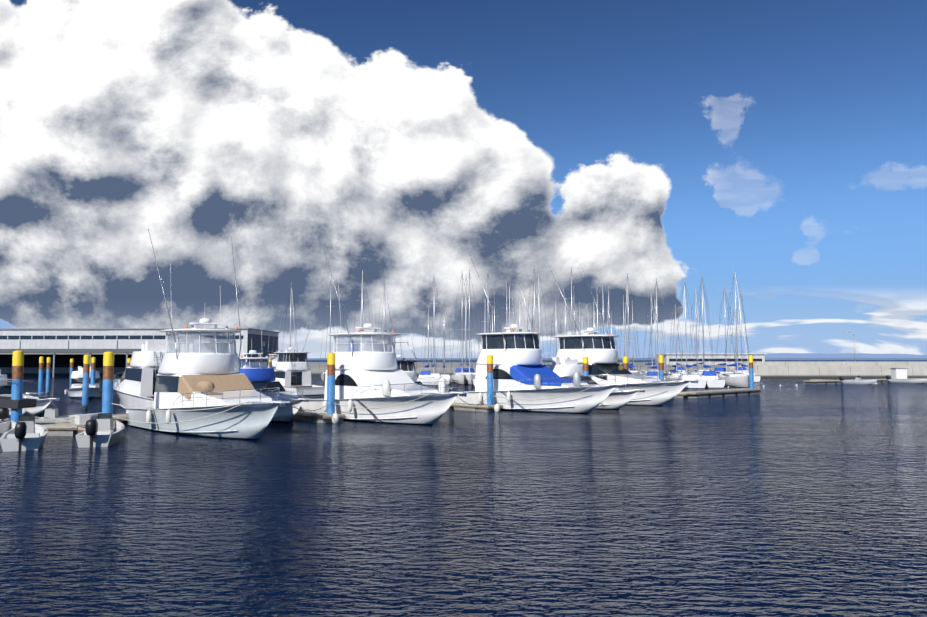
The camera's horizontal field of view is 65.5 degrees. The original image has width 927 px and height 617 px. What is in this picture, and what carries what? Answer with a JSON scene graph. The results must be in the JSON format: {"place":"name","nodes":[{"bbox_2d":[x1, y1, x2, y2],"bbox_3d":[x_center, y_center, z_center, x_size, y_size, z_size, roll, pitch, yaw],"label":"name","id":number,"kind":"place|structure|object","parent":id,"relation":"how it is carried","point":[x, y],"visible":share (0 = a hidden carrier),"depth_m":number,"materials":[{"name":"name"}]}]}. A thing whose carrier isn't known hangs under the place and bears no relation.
{"place":"outdoors","nodes":[
{"label":"outdoors","id":0,"kind":"place"},
{"bbox_2d":[0,353,766,375],"bbox_3d":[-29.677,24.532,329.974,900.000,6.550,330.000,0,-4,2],"label":"wall","id":1,"kind":"structure","parent":0,"point":[314,367],"depth_m":223.59,"materials":[{"name":"concrete"}]},
{"bbox_2d":[0,328,279,376],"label":"warehouse","id":2,"kind":"structure","parent":1,"relation":"on","point":[61,347],"depth_m":174.47,"materials":[{"name":"grey"}]},
{"bbox_2d":[0,360,926,616],"bbox_3d":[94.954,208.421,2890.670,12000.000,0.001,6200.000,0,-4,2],"label":"sea","id":3,"kind":"structure","parent":0,"point":[787,498],"depth_m":17.45,"materials":[{"name":"blue liquid"}]},
{"bbox_2d":[0,420,15,445],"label":"skiff","id":4,"kind":"object","parent":3,"relation":"on","point":[6,426],"visible":0.25,"depth_m":34.26,"materials":[{"name":"grey plastic"}]},
{"bbox_2d":[0,408,25,419],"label":"skiff","id":5,"kind":"object","parent":3,"relation":"on","point":[23,411],"visible":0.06,"depth_m":43.65,"materials":[{"name":"white"}]},
{"bbox_2d":[10,350,23,422],"bbox_3d":[-21.828,4.649,35.230,0.480,5.184,0.468,2,-5,-35],"label":"piling","id":6,"kind":"object","parent":3,"relation":"in","point":[17,372],"visible":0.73,"depth_m":35.14,"materials":[{"name":"blue paint"}]},
{"bbox_2d":[0,415,47,451],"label":"skiff","id":7,"kind":"object","parent":3,"relation":"on","point":[26,433],"visible":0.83,"depth_m":29.83,"materials":[{"name":"grey plastic"}]},
{"bbox_2d":[0,369,59,416],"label":"boat","id":8,"kind":"object","parent":3,"relation":"on","point":[38,409],"visible":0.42,"depth_m":45.99,"materials":[{"name":"white plastic"}]},
{"bbox_2d":[38,357,43,398],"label":"piling","id":9,"kind":"object","parent":3,"relation":"in","point":[41,371],"visible":0.88,"depth_m":68.70,"materials":[{"name":"blue paint"}]},
{"bbox_2d":[45,357,50,395],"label":"piling","id":10,"kind":"object","parent":3,"relation":"in","point":[48,369],"visible":0.83,"depth_m":74.76,"materials":[{"name":"blue paint"}]},
{"bbox_2d":[0,404,97,422],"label":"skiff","id":11,"kind":"object","parent":3,"relation":"on","point":[51,415],"visible":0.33,"depth_m":38.91,"materials":[{"name":"white plastic"}]},
{"bbox_2d":[69,359,73,388],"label":"piling","id":12,"kind":"object","parent":3,"relation":"in","point":[71,365],"visible":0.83,"depth_m":80.77,"materials":[{"name":"blue paint"}]},
{"bbox_2d":[64,366,102,398],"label":"boat","id":13,"kind":"object","parent":3,"relation":"on","point":[74,391],"visible":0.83,"depth_m":69.65,"materials":[{"name":"white plastic"}]},
{"bbox_2d":[81,355,89,409],"bbox_3d":[-28.095,5.987,53.598,0.440,5.109,0.429,-1,-4,12],"label":"piling","id":14,"kind":"object","parent":3,"relation":"in","point":[85,384],"visible":0.9,"depth_m":53.48,"materials":[{"name":"blue paint"}]},
{"bbox_2d":[91,357,95,398],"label":"piling","id":15,"kind":"object","parent":3,"relation":"in","point":[93,366],"visible":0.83,"depth_m":69.51,"materials":[{"name":"blue paint"}]},
{"bbox_2d":[75,413,123,447],"bbox_3d":[-16.232,5.578,32.527,1.520,1.668,4.560,1,-4,-13],"label":"skiff","id":16,"kind":"object","parent":3,"relation":"on","point":[101,431],"visible":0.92,"depth_m":31.05,"materials":[{"name":"grey plastic"}]},
{"bbox_2d":[102,352,124,436],"bbox_3d":[-17.419,4.678,35.288,1.600,5.134,1.600,0,-5,-7],"label":"piling","id":17,"kind":"object","parent":3,"relation":"in","point":[108,381],"visible":0.42,"depth_m":35.20,"materials":[{"name":"blue paint"}]},
{"bbox_2d":[113,341,179,408],"bbox_3d":[-24.191,5.590,55.761,5.133,6.027,15.590,4,-5,-42],"label":"motorboat","id":18,"kind":"object","parent":3,"relation":"on","point":[134,386],"visible":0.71,"depth_m":52.14,"materials":[{"name":"white plastic"}]},
{"bbox_2d":[126,229,289,440],"bbox_3d":[-12.681,1.352,36.959,4.911,11.704,14.550,4,-5,-42],"label":"boat","id":19,"kind":"object","parent":3,"relation":"on","point":[192,375],"visible":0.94,"depth_m":36.47,"materials":[{"name":"white plastic"}]},
{"bbox_2d":[229,314,309,422],"bbox_3d":[-12.798,3.947,45.505,3.946,7.371,11.433,4,-5,-42],"label":"motorboat","id":20,"kind":"object","parent":3,"relation":"on","point":[258,373],"visible":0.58,"depth_m":45.37,"materials":[{"name":"white"}]},
{"bbox_2d":[267,328,293,369],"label":"boat","id":21,"kind":"object","parent":3,"relation":"on","point":[274,361],"visible":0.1,"depth_m":114.56,"materials":[{"name":"white"}]},
{"bbox_2d":[281,282,297,351],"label":"sailboat","id":22,"kind":"object","parent":3,"relation":"on","point":[290,320],"visible":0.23,"depth_m":120.85,"materials":[{"name":"white"}]},
{"bbox_2d":[274,311,324,395],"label":"boat","id":23,"kind":"object","parent":3,"relation":"on","point":[292,371],"visible":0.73,"depth_m":77.31,"materials":[{"name":"white plastic"}]},
{"bbox_2d":[319,282,337,383],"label":"sailboat","id":24,"kind":"object","parent":3,"relation":"on","point":[323,376],"visible":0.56,"depth_m":117.49,"materials":[{"name":"white"}]},
{"bbox_2d":[327,353,334,413],"bbox_3d":[-8.030,5.263,43.705,0.468,5.157,0.480,-3,-6,28],"label":"piling","id":25,"kind":"object","parent":3,"relation":"in","point":[331,382],"visible":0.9,"depth_m":43.59,"materials":[{"name":"blue paint"}]},
{"bbox_2d":[354,270,369,337],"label":"sailboat","id":26,"kind":"object","parent":3,"relation":"on","point":[362,305],"visible":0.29,"depth_m":109.95,"materials":[{"name":"white metal"}]},
{"bbox_2d":[0,388,761,435],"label":"pontoons","id":27,"kind":"object","parent":3,"relation":"on","point":[57,428],"visible":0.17,"depth_m":44.36,"materials":[{"name":"grey concrete"}]},
{"bbox_2d":[0,378,665,428],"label":"dock","id":28,"kind":"object","parent":27,"relation":"on","point":[9,402],"visible":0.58,"depth_m":35.55,"materials":[{"name":"grey"}]},
{"bbox_2d":[298,244,468,425],"bbox_3d":[-4.999,1.722,44.705,5.022,12.122,15.070,4,-5,-42],"label":"boat","id":29,"kind":"object","parent":3,"relation":"on","point":[368,374],"visible":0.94,"depth_m":43.67,"materials":[{"name":"white plastic"}]},
{"bbox_2d":[377,281,390,341],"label":"sailboat","id":30,"kind":"object","parent":3,"relation":"on","point":[384,288],"visible":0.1,"depth_m":122.36,"materials":[{"name":"white metal"}]},
{"bbox_2d":[371,311,457,395],"bbox_3d":[-3.999,3.886,52.505,3.625,8.360,10.393,4,-5,-42],"label":"boat","id":31,"kind":"object","parent":3,"relation":"on","point":[408,368],"visible":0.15,"depth_m":52.96,"materials":[{"name":"white plastic"}]},
{"bbox_2d":[417,305,436,383],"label":"sailboat","id":32,"kind":"object","parent":3,"relation":"on","point":[426,373],"visible":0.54,"depth_m":108.92,"materials":[{"name":"white"}]},
{"bbox_2d":[421,278,443,385],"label":"sailboat","id":33,"kind":"object","parent":3,"relation":"on","point":[437,376],"visible":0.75,"depth_m":107.50,"materials":[{"name":"white"}]},
{"bbox_2d":[435,300,452,384],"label":"sailboat","id":34,"kind":"object","parent":3,"relation":"on","point":[447,377],"visible":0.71,"depth_m":111.62,"materials":[{"name":"white plastic"}]},
{"bbox_2d":[450,274,472,384],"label":"sailboat","id":35,"kind":"object","parent":3,"relation":"on","point":[458,375],"visible":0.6,"depth_m":111.13,"materials":[{"name":"white"}]},
{"bbox_2d":[456,278,475,367],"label":"sailboat","id":36,"kind":"object","parent":3,"relation":"on","point":[466,303],"visible":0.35,"depth_m":125.08,"materials":[{"name":"white"}]},
{"bbox_2d":[458,270,478,384],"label":"sailboat","id":37,"kind":"object","parent":3,"relation":"on","point":[468,373],"visible":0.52,"depth_m":110.32,"materials":[{"name":"white"}]},
{"bbox_2d":[479,299,487,346],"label":"sailboat","id":38,"kind":"object","parent":3,"relation":"on","point":[485,321],"visible":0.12,"depth_m":109.95,"materials":[{"name":"white metal"}]},
{"bbox_2d":[472,275,496,386],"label":"sailboat","id":39,"kind":"object","parent":3,"relation":"on","point":[473,379],"visible":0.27,"depth_m":99.54,"materials":[{"name":"white"}]},
{"bbox_2d":[487,355,493,404],"bbox_3d":[1.952,5.931,52.610,0.480,5.081,0.468,1,-5,-9],"label":"piling","id":40,"kind":"object","parent":3,"relation":"in","point":[490,396],"visible":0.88,"depth_m":52.48,"materials":[{"name":"blue paint"}]},
{"bbox_2d":[489,292,500,332],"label":"sailboat","id":41,"kind":"object","parent":3,"relation":"on","point":[494,312],"visible":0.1,"depth_m":123.04,"materials":[{"name":"white metal"}]},
{"bbox_2d":[499,281,514,330],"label":"sailboat","id":42,"kind":"object","parent":3,"relation":"on","point":[506,306],"visible":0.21,"depth_m":111.63,"materials":[{"name":"white metal"}]},
{"bbox_2d":[504,286,515,326],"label":"sailboat","id":43,"kind":"object","parent":3,"relation":"on","point":[509,312],"visible":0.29,"depth_m":101.35,"materials":[{"name":"white metal"}]},
{"bbox_2d":[516,298,524,327],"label":"sailboat","id":44,"kind":"object","parent":3,"relation":"on","point":[519,315],"visible":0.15,"depth_m":144.07,"materials":[{"name":"white metal"}]},
{"bbox_2d":[527,283,540,342],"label":"sailboat","id":45,"kind":"object","parent":3,"relation":"on","point":[533,312],"visible":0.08,"depth_m":124.63,"materials":[{"name":"white metal"}]},
{"bbox_2d":[527,267,544,362],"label":"sailboat","id":46,"kind":"object","parent":3,"relation":"on","point":[534,297],"visible":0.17,"depth_m":99.75,"materials":[{"name":"white metal"}]},
{"bbox_2d":[453,254,625,413],"bbox_3d":[5.091,1.962,53.665,5.346,13.042,16.214,4,-5,-42],"label":"boat","id":47,"kind":"object","parent":3,"relation":"on","point":[520,371],"visible":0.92,"depth_m":52.69,"materials":[{"name":"white plastic"}]},
{"bbox_2d":[531,271,548,354],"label":"sailboat","id":48,"kind":"object","parent":3,"relation":"on","point":[539,306],"visible":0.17,"depth_m":111.76,"materials":[{"name":"white metal"}]},
{"bbox_2d":[549,302,560,362],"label":"sailboat","id":49,"kind":"object","parent":3,"relation":"on","point":[555,324],"visible":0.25,"depth_m":124.81,"materials":[{"name":"white metal"}]},
{"bbox_2d":[549,299,561,356],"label":"sailboat","id":50,"kind":"object","parent":3,"relation":"on","point":[556,327],"visible":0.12,"depth_m":145.40,"materials":[{"name":"white"}]},
{"bbox_2d":[560,297,571,334],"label":"sailboat","id":51,"kind":"object","parent":3,"relation":"on","point":[565,318],"visible":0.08,"depth_m":98.22,"materials":[{"name":"white metal"}]},
{"bbox_2d":[564,267,579,334],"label":"sailboat","id":52,"kind":"object","parent":3,"relation":"on","point":[571,283],"visible":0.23,"depth_m":111.60,"materials":[{"name":"white metal"}]},
{"bbox_2d":[569,290,579,334],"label":"sailboat","id":53,"kind":"object","parent":3,"relation":"on","point":[574,317],"visible":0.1,"depth_m":125.12,"materials":[{"name":"white metal"}]},
{"bbox_2d":[575,302,583,334],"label":"sailboat","id":54,"kind":"object","parent":3,"relation":"on","point":[579,308],"visible":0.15,"depth_m":144.00,"materials":[{"name":"white metal"}]},
{"bbox_2d":[583,357,588,374],"bbox_3d":[10.153,6.495,59.915,0.468,4.986,0.480,-1,-4,20],"label":"piling","id":55,"kind":"object","parent":3,"relation":"in","point":[585,365],"visible":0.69,"depth_m":59.83,"materials":[{"name":"paint"}]},
{"bbox_2d":[589,302,598,334],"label":"sailboat","id":56,"kind":"object","parent":3,"relation":"on","point":[593,315],"visible":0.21,"depth_m":111.16,"materials":[{"name":"white"}]},
{"bbox_2d":[546,357,644,409],"bbox_3d":[9.021,6.137,56.540,4.257,4.620,11.952,4,-5,-42],"label":"boat","id":57,"kind":"object","parent":3,"relation":"on","point":[616,399],"visible":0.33,"depth_m":56.20,"materials":[{"name":"white plastic"}]},
{"bbox_2d":[591,287,603,334],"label":"sailboat","id":58,"kind":"object","parent":3,"relation":"on","point":[597,313],"visible":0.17,"depth_m":99.86,"materials":[{"name":"white metal"}]},
{"bbox_2d":[598,284,608,333],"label":"sailboat","id":59,"kind":"object","parent":3,"relation":"on","point":[603,309],"visible":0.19,"depth_m":143.66,"materials":[{"name":"white"}]},
{"bbox_2d":[603,286,616,347],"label":"sailboat","id":60,"kind":"object","parent":3,"relation":"on","point":[610,313],"visible":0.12,"depth_m":121.28,"materials":[{"name":"white metal"}]},
{"bbox_2d":[607,313,617,355],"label":"sailboat","id":61,"kind":"object","parent":3,"relation":"on","point":[611,322],"visible":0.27,"depth_m":113.05,"materials":[{"name":"white"}]},
{"bbox_2d":[547,262,698,405],"bbox_3d":[12.413,2.406,61.959,5.355,13.376,16.629,4,-5,-42],"label":"boat","id":62,"kind":"object","parent":3,"relation":"on","point":[599,352],"visible":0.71,"depth_m":61.12,"materials":[{"name":"white plastic"}]},
{"bbox_2d":[617,296,633,372],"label":"sailboat","id":63,"kind":"object","parent":3,"relation":"on","point":[621,333],"visible":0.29,"depth_m":124.72,"materials":[{"name":"white"}]},
{"bbox_2d":[623,356,627,369],"bbox_3d":[14.329,6.739,63.680,0.480,5.033,0.468,4,-6,-30],"label":"piling","id":64,"kind":"object","parent":3,"relation":"in","point":[625,362],"visible":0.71,"depth_m":63.66,"materials":[{"name":"yellow paint"}]},
{"bbox_2d":[618,273,641,375],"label":"sailboat","id":65,"kind":"object","parent":3,"relation":"on","point":[630,366],"visible":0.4,"depth_m":97.44,"materials":[{"name":"white"}]},
{"bbox_2d":[627,300,640,373],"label":"sailboat","id":66,"kind":"object","parent":3,"relation":"on","point":[634,371],"visible":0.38,"depth_m":142.99,"materials":[{"name":"white"}]},
{"bbox_2d":[634,296,659,375],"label":"sailboat","id":67,"kind":"object","parent":3,"relation":"on","point":[642,371],"visible":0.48,"depth_m":124.77,"materials":[{"name":"white"}]},
{"bbox_2d":[647,297,662,370],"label":"sailboat","id":68,"kind":"object","parent":3,"relation":"on","point":[655,339],"visible":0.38,"depth_m":143.26,"materials":[{"name":"white metal"}]},
{"bbox_2d":[646,278,667,380],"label":"sailboat","id":69,"kind":"object","parent":3,"relation":"on","point":[652,374],"visible":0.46,"depth_m":97.40,"materials":[{"name":"white"}]},
{"bbox_2d":[658,355,663,380],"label":"piling","id":70,"kind":"object","parent":3,"relation":"in","point":[661,362],"visible":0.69,"depth_m":67.34,"materials":[{"name":"blue paint"}]},
{"bbox_2d":[664,305,684,380],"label":"sailboat","id":71,"kind":"object","parent":3,"relation":"on","point":[670,370],"visible":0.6,"depth_m":120.74,"materials":[{"name":"white"}]},
{"bbox_2d":[668,309,685,373],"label":"sailboat","id":72,"kind":"object","parent":3,"relation":"on","point":[679,369],"visible":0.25,"depth_m":144.33,"materials":[{"name":"white plastic"}]},
{"bbox_2d":[675,279,705,388],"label":"sailboat","id":73,"kind":"object","parent":3,"relation":"on","point":[701,384],"visible":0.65,"depth_m":96.21,"materials":[{"name":"white"}]},
{"bbox_2d":[683,288,705,374],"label":"sailboat","id":74,"kind":"object","parent":3,"relation":"on","point":[691,373],"visible":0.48,"depth_m":123.51,"materials":[{"name":"white"}]},
{"bbox_2d":[689,279,712,371],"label":"sailboat","id":75,"kind":"object","parent":3,"relation":"on","point":[699,370],"visible":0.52,"depth_m":143.12,"materials":[{"name":"white"}]},
{"bbox_2d":[693,274,724,387],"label":"sailboat","id":76,"kind":"object","parent":3,"relation":"on","point":[712,379],"visible":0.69,"depth_m":97.29,"materials":[{"name":"white"}]},
{"bbox_2d":[715,286,736,375],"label":"sailboat","id":77,"kind":"object","parent":3,"relation":"on","point":[720,371],"visible":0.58,"depth_m":120.69,"materials":[{"name":"white"}]},
{"bbox_2d":[715,273,748,387],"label":"sailboat","id":78,"kind":"object","parent":3,"relation":"on","point":[739,380],"visible":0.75,"depth_m":98.68,"materials":[{"name":"white plastic"}]},
{"bbox_2d":[728,306,754,374],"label":"sailboat","id":79,"kind":"object","parent":3,"relation":"on","point":[740,368],"visible":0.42,"depth_m":141.48,"materials":[{"name":"white"}]},
{"bbox_2d":[734,296,759,381],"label":"sailboat","id":80,"kind":"object","parent":3,"relation":"on","point":[756,378],"visible":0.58,"depth_m":123.73,"materials":[{"name":"white"}]},
{"bbox_2d":[749,355,753,388],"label":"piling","id":81,"kind":"object","parent":3,"relation":"in","point":[751,379],"visible":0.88,"depth_m":78.92,"materials":[{"name":"blue paint"}]},
{"bbox_2d":[723,332,926,378],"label":"breakwater","id":82,"kind":"object","parent":3,"relation":"on","point":[820,370],"visible":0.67,"depth_m":142.26,"materials":[{"name":"concrete"}]},
{"bbox_2d":[839,376,876,384],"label":"skiff","id":83,"kind":"object","parent":3,"relation":"on","point":[857,381],"visible":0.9,"depth_m":107.53,"materials":[{"name":"white plastic"}]},
{"bbox_2d":[803,368,926,383],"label":"dock","id":84,"kind":"object","parent":3,"relation":"on","point":[898,373],"visible":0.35,"depth_m":119.77,"materials":[{"name":"white paint"}]},
{"bbox_2d":[886,375,926,383],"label":"skiff","id":85,"kind":"object","parent":3,"relation":"on","point":[914,381],"visible":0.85,"depth_m":112.65,"materials":[{"name":"white plastic"}]},
{"bbox_2d":[0,0,926,357],"label":"sky","id":86,"kind":"structure","parent":0,"point":[780,146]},
{"bbox_2d":[307,353,926,359],"bbox_3d":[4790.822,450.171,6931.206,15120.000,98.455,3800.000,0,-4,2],"label":"distant hills","id":87,"kind":"structure","parent":0,"point":[810,356],"depth_m":8807.99,"materials":[{"name":"blue"}]}
]}

